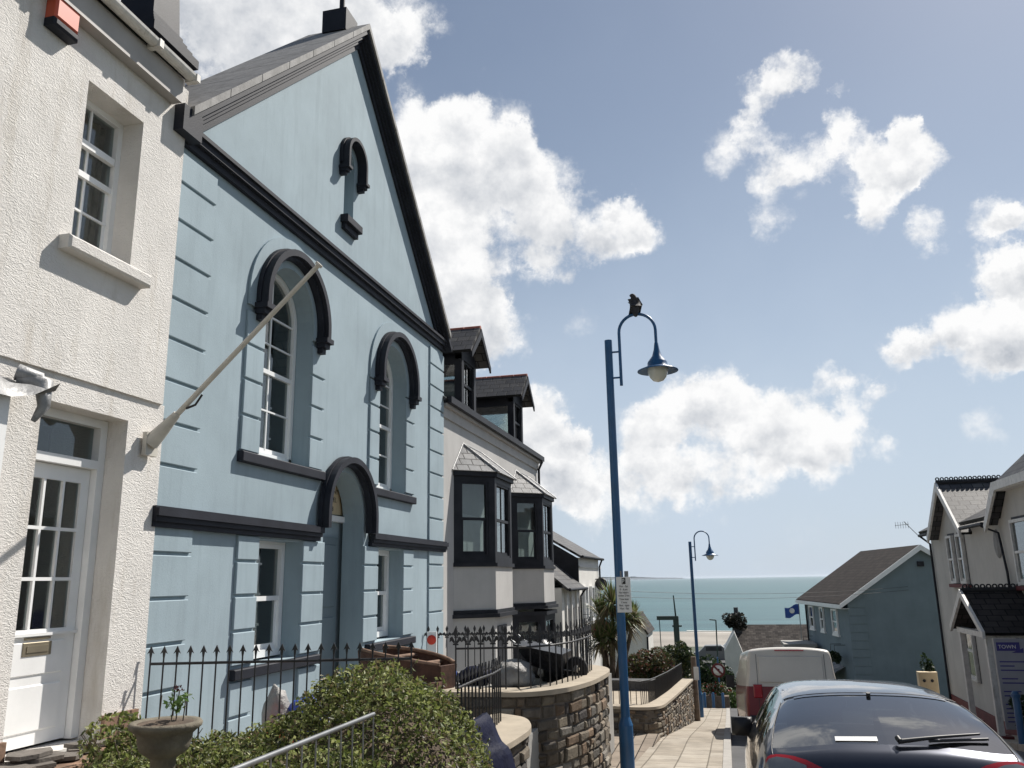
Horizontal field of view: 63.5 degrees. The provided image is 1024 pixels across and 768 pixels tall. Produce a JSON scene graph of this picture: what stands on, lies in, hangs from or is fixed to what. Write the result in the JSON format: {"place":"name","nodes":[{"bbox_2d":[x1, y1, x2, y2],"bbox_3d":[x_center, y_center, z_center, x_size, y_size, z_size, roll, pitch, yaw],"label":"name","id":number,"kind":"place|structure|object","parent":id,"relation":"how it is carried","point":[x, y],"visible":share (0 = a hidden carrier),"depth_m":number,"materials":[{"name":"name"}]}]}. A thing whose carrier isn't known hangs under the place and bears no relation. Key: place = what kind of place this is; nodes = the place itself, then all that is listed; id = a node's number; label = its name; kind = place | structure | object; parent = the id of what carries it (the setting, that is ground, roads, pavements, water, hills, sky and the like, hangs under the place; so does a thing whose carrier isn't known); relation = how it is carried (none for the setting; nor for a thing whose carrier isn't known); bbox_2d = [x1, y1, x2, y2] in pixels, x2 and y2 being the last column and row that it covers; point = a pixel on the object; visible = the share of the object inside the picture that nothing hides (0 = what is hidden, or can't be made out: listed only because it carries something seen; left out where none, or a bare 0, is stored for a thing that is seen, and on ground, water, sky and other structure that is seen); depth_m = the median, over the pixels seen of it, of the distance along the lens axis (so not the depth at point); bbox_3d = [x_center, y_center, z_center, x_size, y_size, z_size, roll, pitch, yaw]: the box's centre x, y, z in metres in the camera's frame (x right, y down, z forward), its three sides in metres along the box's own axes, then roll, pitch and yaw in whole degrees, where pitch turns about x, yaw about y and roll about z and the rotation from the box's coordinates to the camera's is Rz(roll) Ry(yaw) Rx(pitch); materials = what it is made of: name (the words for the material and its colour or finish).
{"place":"outdoors","nodes":[
{"label":"outdoors","id":0,"kind":"place"},
{"bbox_2d":[261,684,289,728],"bbox_3d":[-2.564,3.617,9.033,0.315,0.665,0.329,5,-15,-25],"label":"plastic bag","id":1,"kind":"object","parent":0,"point":[273,703],"visible":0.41,"depth_m":8.96,"materials":[{"name":"plastic"}]},
{"bbox_2d":[357,677,548,708],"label":"raised terrace","id":2,"kind":"structure","parent":0,"point":[536,682],"depth_m":11.70,"materials":[{"name":"concrete"}]},
{"bbox_2d":[490,659,534,687],"bbox_3d":[0.001,3.996,11.454,0.626,0.360,0.624,6,-15,-27],"label":"rubbish sack","id":3,"kind":"object","parent":2,"relation":"on","point":[512,672],"visible":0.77,"depth_m":11.22,"materials":[{"name":"grey plastic"}]},
{"bbox_2d":[510,624,587,675],"bbox_3d":[0.540,3.831,11.829,1.111,0.770,0.800,-4,-14,13],"label":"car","id":4,"kind":"object","parent":2,"relation":"on","point":[524,653],"visible":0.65,"depth_m":11.58,"materials":[{"name":"black plastic"}]},
{"bbox_2d":[538,665,577,681],"bbox_3d":[0.657,4.094,12.003,0.577,0.400,0.574,-4,-14,13],"label":"bin bag","id":5,"kind":"object","parent":2,"relation":"on","point":[544,676],"visible":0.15,"depth_m":11.78,"materials":[{"name":"black plastic"}]},
{"bbox_2d":[329,672,614,767],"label":"chapel forecourt","id":6,"kind":"structure","parent":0,"point":[533,760],"depth_m":9.81,"materials":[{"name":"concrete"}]},
{"bbox_2d":[145,641,414,737],"bbox_3d":[-2.239,3.105,7.971,2.587,1.160,0.027,0,-13,-2],"label":"railing","id":7,"kind":"object","parent":6,"relation":"on","point":[256,649],"visible":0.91,"depth_m":8.04,"materials":[{"name":"black metal"}]},
{"bbox_2d":[358,645,456,690],"bbox_3d":[-1.338,3.881,10.736,1.453,0.898,0.788,-9,-16,31],"label":"boat","id":8,"kind":"object","parent":6,"relation":"on","point":[429,666],"visible":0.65,"depth_m":10.48,"materials":[{"name":"paint"}]},
{"bbox_2d":[427,632,436,652],"bbox_3d":[-1.451,4.913,14.990,0.180,0.820,0.060,-4,-14,13],"label":"sign","id":9,"kind":"object","parent":6,"relation":"on","point":[431,641],"visible":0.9,"depth_m":15.02,"materials":[{"name":"white paint"}]},
{"bbox_2d":[424,623,587,666],"bbox_3d":[-0.092,4.898,15.524,3.120,0.750,0.071,-1,-13,2],"label":"railing","id":10,"kind":"object","parent":6,"relation":"on","point":[511,634],"visible":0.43,"depth_m":15.57,"materials":[{"name":"black metal"}]},
{"bbox_2d":[459,666,490,684],"bbox_3d":[-0.527,4.138,11.771,0.511,0.248,0.398,-4,-14,13],"label":"car","id":11,"kind":"object","parent":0,"point":[474,676],"visible":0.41,"depth_m":11.63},
{"bbox_2d":[120,0,1023,578],"label":"sky","id":12,"kind":"structure","parent":0,"point":[814,208],"materials":[{"name":"blue"}]},
{"bbox_2d":[612,690,654,703],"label":"side terrace","id":13,"kind":"structure","parent":0,"point":[633,696],"depth_m":21.07,"materials":[{"name":"concrete"}]},
{"bbox_2d":[611,733,659,767],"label":"sloping path","id":14,"kind":"structure","parent":0,"point":[643,742],"depth_m":15.69,"materials":[{"name":"concrete"}]},
{"bbox_2d":[601,577,684,579],"bbox_3d":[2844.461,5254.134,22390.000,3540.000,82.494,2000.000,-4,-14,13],"label":"headland","id":15,"kind":"structure","parent":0,"point":[631,578],"depth_m":21286.11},
{"bbox_2d":[608,647,702,655],"bbox_3d":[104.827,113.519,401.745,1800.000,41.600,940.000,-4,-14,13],"label":"ground","id":16,"kind":"structure","parent":0,"point":[693,648],"depth_m":257.25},
{"bbox_2d":[0,0,200,762],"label":"house","id":17,"kind":"structure","parent":16,"relation":"on","point":[92,142],"depth_m":7.70,"materials":[{"name":"paint"}]},
{"bbox_2d":[0,364,59,476],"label":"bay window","id":18,"kind":"structure","parent":17,"relation":"attached to","point":[31,381],"depth_m":6.59,"materials":[{"name":"white paint"}]},
{"bbox_2d":[3,461,90,750],"bbox_3d":[-4.128,1.895,7.252,0.075,2.385,0.860,-4,-14,13],"label":"door","id":19,"kind":"structure","parent":17,"relation":"in","point":[36,709],"depth_m":7.29,"materials":[{"name":"white paint"}]},
{"bbox_2d":[43,0,79,44],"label":"alarm box","id":20,"kind":"object","parent":17,"relation":"attached to","point":[61,19],"visible":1,"depth_m":7.42,"materials":[{"name":"red plastic"}]},
{"bbox_2d":[72,99,123,254],"bbox_3d":[-4.253,-1.980,8.100,0.262,1.640,0.805,-4,-14,13],"label":"window","id":21,"kind":"structure","parent":17,"relation":"in","point":[89,185],"depth_m":8.36,"materials":[{"name":"white paint"}]},
{"bbox_2d":[141,261,322,456],"bbox_3d":[-2.786,-0.261,8.260,1.849,1.879,0.183,-4,-14,13],"label":"flagpole","id":22,"kind":"object","parent":17,"relation":"attached to","point":[153,439],"visible":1,"depth_m":8.27,"materials":[{"name":"white metal"}]},
{"bbox_2d":[121,0,451,748],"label":"chapel","id":23,"kind":"structure","parent":16,"relation":"on","point":[301,504],"depth_m":11.78,"materials":[{"name":"paint"}]},
{"bbox_2d":[253,541,284,658],"bbox_3d":[-3.447,2.782,10.723,0.437,1.460,1.110,-4,-14,13],"label":"window","id":24,"kind":"structure","parent":23,"relation":"in","point":[277,598],"depth_m":11.06,"materials":[{"name":"white paint"}]},
{"bbox_2d":[259,274,296,462],"bbox_3d":[-3.531,-0.260,11.422,0.487,2.625,1.290,-4,-14,13],"label":"window","id":25,"kind":"structure","parent":23,"relation":"in","point":[289,382],"depth_m":11.80,"materials":[{"name":"white paint"}]},
{"bbox_2d":[318,536,337,698],"bbox_3d":[-2.940,3.518,12.427,0.043,2.440,1.300,-4,-14,13],"label":"door","id":26,"kind":"structure","parent":23,"relation":"in","point":[329,591],"depth_m":12.83,"materials":[{"name":"paint"}]},
{"bbox_2d":[376,550,388,636],"bbox_3d":[-2.373,3.590,14.202,0.090,1.460,1.120,-4,-14,13],"label":"window","id":27,"kind":"structure","parent":23,"relation":"in","point":[383,630],"depth_m":14.60,"materials":[{"name":"white paint"}]},
{"bbox_2d":[377,359,392,490],"bbox_3d":[-2.426,0.615,14.903,0.090,2.575,1.230,-4,-14,13],"label":"window","id":28,"kind":"structure","parent":23,"relation":"in","point":[388,451],"depth_m":15.33,"materials":[{"name":"white paint"}]},
{"bbox_2d":[470,713,530,767],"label":"stone wall","id":29,"kind":"structure","parent":16,"relation":"on","point":[514,732],"depth_m":7.68,"materials":[{"name":"stone"}]},
{"bbox_2d":[231,712,374,767],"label":"handrail","id":30,"kind":"object","parent":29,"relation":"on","point":[272,754],"visible":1,"depth_m":4.41,"materials":[{"name":"metal"}]},
{"bbox_2d":[456,656,500,726],"bbox_3d":[-0.274,2.907,7.650,0.055,0.630,1.468,-4,-14,13],"label":"railing","id":31,"kind":"object","parent":29,"relation":"on","point":[496,668],"visible":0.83,"depth_m":7.69,"materials":[{"name":"black metal"}]},
{"bbox_2d":[438,665,611,767],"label":"stone wall","id":32,"kind":"structure","parent":16,"relation":"on","point":[570,721],"depth_m":10.27,"materials":[{"name":"stone"}]},
{"bbox_2d":[450,617,591,688],"bbox_3d":[0.485,3.576,11.085,0.820,0.770,2.789,-14,-18,43],"label":"railing","id":33,"kind":"object","parent":32,"relation":"on","point":[561,634],"visible":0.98,"depth_m":10.48,"materials":[{"name":"black metal"}]},
{"bbox_2d":[545,556,587,657],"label":"cottage","id":34,"kind":"structure","parent":16,"relation":"on","point":[567,600],"depth_m":26.62,"materials":[{"name":"paint"}]},
{"bbox_2d":[544,526,603,665],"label":"cottage","id":35,"kind":"structure","parent":16,"relation":"on","point":[583,570],"depth_m":29.97,"materials":[{"name":"white paint"}]},
{"bbox_2d":[583,586,588,621],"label":"window","id":36,"kind":"structure","parent":35,"relation":"in","point":[585,595],"depth_m":29.53,"materials":[{"name":"white paint"}]},
{"bbox_2d":[590,586,595,620],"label":"window","id":37,"kind":"structure","parent":35,"relation":"in","point":[592,591],"depth_m":30.96,"materials":[{"name":"white paint"}]},
{"bbox_2d":[595,578,606,589],"bbox_3d":[3.494,7.827,32.420,0.480,0.480,0.120,-4,-14,13],"label":"hanging basket","id":38,"kind":"object","parent":35,"relation":"attached to","point":[598,583],"visible":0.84,"depth_m":32.37,"materials":[{"name":"green plant"}]},
{"bbox_2d":[578,579,650,677],"bbox_3d":[2.953,7.756,24.391,2.526,4.130,2.151,-4,-14,13],"label":"palm tree","id":39,"kind":"object","parent":16,"relation":"on","point":[605,639],"visible":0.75,"depth_m":24.23,"materials":[{"name":"green plant"}]},
{"bbox_2d":[602,611,654,665],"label":"cottage","id":40,"kind":"structure","parent":16,"relation":"on","point":[646,642],"depth_m":43.86,"materials":[{"name":"paint"}]},
{"bbox_2d":[612,678,653,690],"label":"retaining wall","id":41,"kind":"structure","parent":16,"relation":"on","point":[615,685],"depth_m":22.27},
{"bbox_2d":[627,646,675,678],"bbox_3d":[4.815,10.157,28.740,1.875,1.966,2.167,-4,-14,13],"label":"shrub","id":42,"kind":"object","parent":16,"relation":"on","point":[646,664],"visible":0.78,"depth_m":28.24,"materials":[{"name":"green plant"}]},
{"bbox_2d":[613,678,694,737],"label":"stone wall","id":43,"kind":"structure","parent":16,"relation":"on","point":[671,710],"depth_m":18.06,"materials":[{"name":"stone"}]},
{"bbox_2d":[612,663,681,704],"bbox_3d":[4.011,7.784,21.795,1.418,1.054,10.172,-7,-15,23],"label":"railing","id":44,"kind":"object","parent":43,"relation":"on","point":[663,684],"visible":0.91,"depth_m":19.61,"materials":[{"name":"black metal"}]},
{"bbox_2d":[657,595,681,647],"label":"gantry","id":45,"kind":"object","parent":16,"relation":"on","point":[675,625],"visible":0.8,"depth_m":52.88,"materials":[{"name":"metal"}]},
{"bbox_2d":[663,640,695,677],"bbox_3d":[6.173,10.835,31.265,1.789,2.257,1.421,7,-16,-32],"label":"shrub","id":46,"kind":"object","parent":16,"relation":"on","point":[679,654],"visible":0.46,"depth_m":31.08,"materials":[{"name":"green plant"}]},
{"bbox_2d":[686,654,716,694],"bbox_3d":[8.771,14.035,39.002,1.480,2.633,2.092,8,-16,-34],"label":"tree","id":47,"kind":"object","parent":16,"relation":"on","point":[707,676],"visible":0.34,"depth_m":38.46,"materials":[{"name":"green plant"}]},
{"bbox_2d":[711,657,724,693],"bbox_3d":[9.001,13.207,35.913,0.600,2.600,0.085,-4,-14,13],"label":"road sign","id":48,"kind":"object","parent":16,"relation":"on","point":[717,669],"visible":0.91,"depth_m":36.05,"materials":[{"name":"white metal"}]},
{"bbox_2d":[711,658,735,696],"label":"tree","id":49,"kind":"object","parent":16,"relation":"on","point":[723,678],"visible":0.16,"depth_m":43.04,"materials":[{"name":"green plant"}]},
{"bbox_2d":[728,691,736,707],"bbox_3d":[10.827,15.345,39.149,1.332,1.648,1.673,-4,-14,13],"label":"shrub","id":50,"kind":"object","parent":16,"relation":"on","point":[732,701],"visible":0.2,"depth_m":38.98,"materials":[{"name":"green plant"}]},
{"bbox_2d":[724,607,807,691],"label":"house","id":51,"kind":"structure","parent":16,"relation":"on","point":[739,642],"depth_m":59.44,"materials":[{"name":"stone"}]},
{"bbox_2d":[722,612,747,630],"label":"hanging basket","id":52,"kind":"object","parent":51,"relation":"attached to","point":[734,621],"visible":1,"depth_m":60.27,"materials":[{"name":"green plant"}]},
{"bbox_2d":[785,604,801,639],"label":"flag","id":53,"kind":"object","parent":16,"relation":"on","point":[792,611],"visible":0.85,"depth_m":52.40,"materials":[{"name":"fabric"}]},
{"bbox_2d":[780,640,816,647],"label":"outbuilding","id":54,"kind":"structure","parent":16,"relation":"on","point":[800,643],"depth_m":47.66,"materials":[{"name":"concrete"}]},
{"bbox_2d":[795,545,948,697],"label":"house","id":55,"kind":"structure","parent":16,"relation":"on","point":[885,635],"depth_m":41.56,"materials":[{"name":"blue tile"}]},
{"bbox_2d":[631,587,899,593],"bbox_3d":[11.792,9.357,37.656,18.440,0.375,0.016,6,-15,-26],"label":"overhead cable","id":56,"kind":"object","parent":55,"relation":"attached to","point":[766,593],"visible":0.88,"depth_m":37.63,"materials":[{"name":"black metal"}]},
{"bbox_2d":[635,590,903,598],"bbox_3d":[11.796,9.568,37.606,18.440,0.329,0.016,6,-15,-26],"label":"overhead cable","id":57,"kind":"object","parent":55,"relation":"attached to","point":[760,598],"visible":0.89,"depth_m":37.11,"materials":[{"name":"black metal"}]},
{"bbox_2d":[808,606,815,628],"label":"window","id":58,"kind":"structure","parent":55,"relation":"in","point":[810,608],"depth_m":49.19,"materials":[{"name":"white paint"}]},
{"bbox_2d":[818,607,825,631],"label":"window","id":59,"kind":"structure","parent":55,"relation":"in","point":[821,609],"depth_m":46.71,"materials":[{"name":"white paint"}]},
{"bbox_2d":[830,608,839,634],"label":"window","id":60,"kind":"structure","parent":55,"relation":"in","point":[834,614],"depth_m":44.05,"materials":[{"name":"glass"}]},
{"bbox_2d":[830,647,842,663],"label":"hanging basket","id":61,"kind":"object","parent":55,"relation":"attached to","point":[836,657],"visible":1,"depth_m":42.22,"materials":[{"name":"green plant"}]},
{"bbox_2d":[918,454,1023,739],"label":"house","id":62,"kind":"structure","parent":16,"relation":"on","point":[973,531],"depth_m":22.03,"materials":[{"name":"white paint"}]},
{"bbox_2d":[945,535,959,582],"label":"window","id":63,"kind":"structure","parent":62,"relation":"in","point":[949,540],"depth_m":25.04,"materials":[{"name":"white paint"}]},
{"bbox_2d":[954,534,969,583],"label":"window","id":64,"kind":"structure","parent":62,"relation":"in","point":[959,542],"depth_m":24.04,"materials":[{"name":"white paint"}]},
{"bbox_2d":[965,634,980,682],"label":"window","id":65,"kind":"structure","parent":62,"relation":"in","point":[970,639],"depth_m":23.58,"materials":[{"name":"glass"}]},
{"bbox_2d":[993,638,1023,729],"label":"sign board","id":66,"kind":"object","parent":62,"relation":"attached to","point":[1009,654],"visible":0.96,"depth_m":18.05,"materials":[{"name":"plastic"}]},
{"bbox_2d":[1008,517,1023,584],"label":"window","id":67,"kind":"structure","parent":62,"relation":"in","point":[1016,526],"depth_m":19.38,"materials":[{"name":"white paint"}]},
{"bbox_2d":[616,631,731,646],"bbox_3d":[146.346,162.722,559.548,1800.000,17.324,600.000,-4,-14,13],"label":"beach","id":68,"kind":"structure","parent":0,"point":[704,638],"depth_m":346.80,"materials":[{"name":"sand"}]},
{"bbox_2d":[635,708,725,767],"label":"pavement","id":69,"kind":"structure","parent":0,"point":[697,744],"depth_m":15.38,"materials":[{"name":"concrete"}]},
{"bbox_2d":[604,313,677,767],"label":"street lamp","id":70,"kind":"object","parent":69,"relation":"on","point":[657,368],"visible":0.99,"depth_m":11.39,"materials":[{"name":"metal"}]},
{"bbox_2d":[616,571,631,611],"bbox_3d":[1.498,2.775,11.120,0.210,0.560,0.160,-4,-14,13],"label":"parking sign","id":71,"kind":"object","parent":70,"relation":"attached to","point":[623,588],"visible":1,"depth_m":11.04,"materials":[{"name":"metal"}]},
{"bbox_2d":[628,294,642,316],"bbox_3d":[1.782,-1.125,11.976,0.210,0.376,0.274,-4,-14,13],"label":"bird","id":72,"kind":"object","parent":70,"relation":"on","point":[635,303],"visible":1,"depth_m":11.91},
{"bbox_2d":[690,657,700,720],"bbox_3d":[5.909,9.909,26.566,0.185,2.201,0.260,1,-14,-8],"label":"wooden post","id":73,"kind":"object","parent":69,"relation":"on","point":[695,671],"visible":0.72,"depth_m":26.57,"materials":[{"name":"wood"}]},
{"bbox_2d":[688,531,717,716],"bbox_3d":[6.880,8.505,29.063,1.061,6.631,0.574,-4,-14,13],"label":"street lamp","id":74,"kind":"object","parent":69,"relation":"on","point":[709,554],"visible":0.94,"depth_m":29.31,"materials":[{"name":"metal"}]},
{"bbox_2d":[701,682,733,707],"bbox_3d":[8.740,13.425,35.595,1.559,1.237,0.646,-4,-14,13],"label":"planter","id":75,"kind":"object","parent":69,"relation":"on","point":[716,688],"visible":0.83,"depth_m":35.47,"materials":[{"name":"brown wood"}]},
{"bbox_2d":[702,660,724,669],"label":"car park","id":76,"kind":"structure","parent":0,"point":[723,662],"depth_m":81.72,"materials":[{"name":"asphalt"}]},
{"bbox_2d":[694,644,724,659],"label":"parked car","id":77,"kind":"object","parent":76,"relation":"on","point":[711,650],"visible":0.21,"depth_m":84.87,"materials":[{"name":"metal"}]},
{"bbox_2d":[601,576,826,631],"bbox_3d":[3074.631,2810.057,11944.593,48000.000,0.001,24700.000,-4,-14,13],"label":"sea","id":78,"kind":"structure","parent":0,"point":[727,595],"depth_m":953.18,"materials":[{"name":"liquid"}]},
{"bbox_2d":[730,707,1023,767],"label":"road","id":79,"kind":"structure","parent":0,"point":[738,743],"depth_m":16.17,"materials":[{"name":"asphalt"}]},
{"bbox_2d":[723,708,731,767],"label":"kerb","id":80,"kind":"structure","parent":79,"relation":"on","point":[727,757],"depth_m":15.71,"materials":[{"name":"stone"}]},
{"bbox_2d":[726,647,835,722],"bbox_3d":[6.366,7.376,19.789,2.405,2.402,5.038,-4,-14,13],"label":"parked van","id":81,"kind":"object","parent":79,"relation":"on","point":[761,673],"visible":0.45,"depth_m":17.80,"materials":[{"name":"beige paint"}]},
{"bbox_2d":[731,679,1023,767],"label":"parked car","id":82,"kind":"object","parent":79,"relation":"on","point":[838,723],"visible":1,"depth_m":5.71,"materials":[{"name":"black metal"}]},
{"bbox_2d":[1004,734,1023,751],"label":"pavement","id":83,"kind":"structure","parent":0,"point":[1014,744],"depth_m":16.45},
{"bbox_2d":[916,671,939,693],"bbox_3d":[13.704,10.346,27.137,0.580,1.750,0.310,-4,-14,13],"label":"planter","id":84,"kind":"object","parent":83,"relation":"on","point":[927,679],"visible":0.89,"depth_m":27.15,"materials":[{"name":"beige plastic"}]},
{"bbox_2d":[919,652,935,670],"bbox_3d":[13.905,10.024,27.585,0.634,2.091,0.615,-12,-17,38],"label":"shrub","id":85,"kind":"object","parent":84,"relation":"on","point":[927,665],"visible":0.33,"depth_m":27.70,"materials":[{"name":"green plant"}]},
{"bbox_2d":[1008,694,1023,725],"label":"shrub","id":86,"kind":"object","parent":83,"relation":"on","point":[1011,702],"visible":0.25,"depth_m":17.21,"materials":[{"name":"green plant"}]},
{"bbox_2d":[1011,691,1023,743],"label":"bollard","id":87,"kind":"object","parent":83,"relation":"on","point":[1016,701],"visible":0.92,"depth_m":16.29,"materials":[{"name":"metal"}]},
{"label":"garden bed","id":88,"kind":"structure","parent":0,"visible":0},
{"bbox_2d":[53,740,126,767],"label":"step","id":89,"kind":"object","parent":88,"relation":"on","point":[77,763],"depth_m":6.47,"materials":[{"name":"stone"}]},
{"bbox_2d":[0,763,35,767],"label":"slate","id":90,"kind":"object","parent":89,"relation":"on","point":[21,765],"visible":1,"depth_m":6.18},
{"bbox_2d":[0,761,56,767],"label":"slate","id":91,"kind":"object","parent":89,"relation":"on","point":[50,764],"visible":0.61,"depth_m":6.30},
{"bbox_2d":[10,751,64,763],"bbox_3d":[-3.687,2.916,6.467,0.300,0.030,0.334,-9,-15,30],"label":"slate","id":92,"kind":"object","parent":91,"relation":"on","point":[56,755],"visible":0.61,"depth_m":6.38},
{"bbox_2d":[5,747,52,760],"bbox_3d":[-3.729,2.868,6.414,0.260,0.030,0.384,-11,-16,35],"label":"slate","id":93,"kind":"object","parent":92,"relation":"on","point":[28,754],"visible":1,"depth_m":6.36,"materials":[{"name":"stone"}]},
{"bbox_2d":[54,751,82,761],"bbox_3d":[-3.554,2.958,6.571,0.270,0.030,0.224,2,-14,-14],"label":"slate","id":94,"kind":"object","parent":89,"relation":"on","point":[69,756],"visible":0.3,"depth_m":6.51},
{"bbox_2d":[67,748,95,752],"bbox_3d":[-3.580,3.041,6.915,0.249,0.030,0.336,5,-15,-23],"label":"slate","id":95,"kind":"object","parent":89,"relation":"on","point":[72,750],"visible":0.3,"depth_m":6.78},
{"bbox_2d":[64,740,104,748],"bbox_3d":[-3.554,3.012,6.924,0.294,0.030,0.230,-4,-14,13],"label":"slate","id":96,"kind":"object","parent":95,"relation":"on","point":[73,745],"visible":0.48,"depth_m":6.86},
{"bbox_2d":[76,710,202,767],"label":"shrub","id":97,"kind":"object","parent":88,"relation":"on","point":[116,743],"visible":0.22,"depth_m":6.33,"materials":[{"name":"green plant"}]},
{"bbox_2d":[127,716,202,767],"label":"urn planter","id":98,"kind":"object","parent":88,"relation":"on","point":[163,742],"visible":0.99,"depth_m":4.44,"materials":[{"name":"stone"}]},
{"bbox_2d":[158,684,193,720],"bbox_3d":[-1.852,1.772,4.581,0.174,0.214,0.182,6,-15,-26],"label":"potted plant","id":99,"kind":"object","parent":98,"relation":"in","point":[179,702],"visible":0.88,"depth_m":4.55,"materials":[{"name":"green plant"}]},
{"bbox_2d":[81,658,492,767],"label":"hedge","id":100,"kind":"object","parent":88,"relation":"on","point":[422,732],"visible":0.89,"depth_m":5.69,"materials":[{"name":"green plant"}]},
{"bbox_2d":[414,712,515,767],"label":"tarpaulin","id":101,"kind":"object","parent":100,"relation":"on","point":[501,753],"visible":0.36,"depth_m":6.74,"materials":[{"name":"plastic"}]},
{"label":"house forecourt","id":102,"kind":"structure","parent":0,"visible":0},
{"bbox_2d":[269,326,558,671],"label":"house","id":103,"kind":"structure","parent":102,"relation":"on","point":[499,567],"depth_m":19.56,"materials":[{"name":"paint"}]},
{"bbox_2d":[453,470,514,566],"bbox_3d":[-0.548,3.195,19.228,0.851,2.070,2.947,-4,-14,13],"label":"bay window","id":104,"kind":"structure","parent":103,"relation":"in","point":[475,538],"depth_m":18.42,"materials":[{"name":"black paint"}]},
{"bbox_2d":[498,624,506,661],"bbox_3d":[-0.203,6.037,18.255,0.020,1.400,0.750,-4,-14,13],"label":"door","id":105,"kind":"structure","parent":103,"relation":"in","point":[499,627],"depth_m":18.21,"materials":[{"name":"black paint"}]},
{"bbox_2d":[511,493,555,568],"bbox_3d":[0.685,4.313,24.022,0.851,2.070,2.897,-4,-14,13],"label":"bay window","id":106,"kind":"structure","parent":103,"relation":"in","point":[527,545],"depth_m":23.26,"materials":[{"name":"black paint"}]},
{"bbox_2d":[512,609,556,661],"bbox_3d":[0.734,7.119,23.355,0.851,1.420,2.897,-4,-14,13],"label":"bay window","id":107,"kind":"structure","parent":103,"relation":"in","point":[539,616],"depth_m":22.59,"materials":[{"name":"black paint"}]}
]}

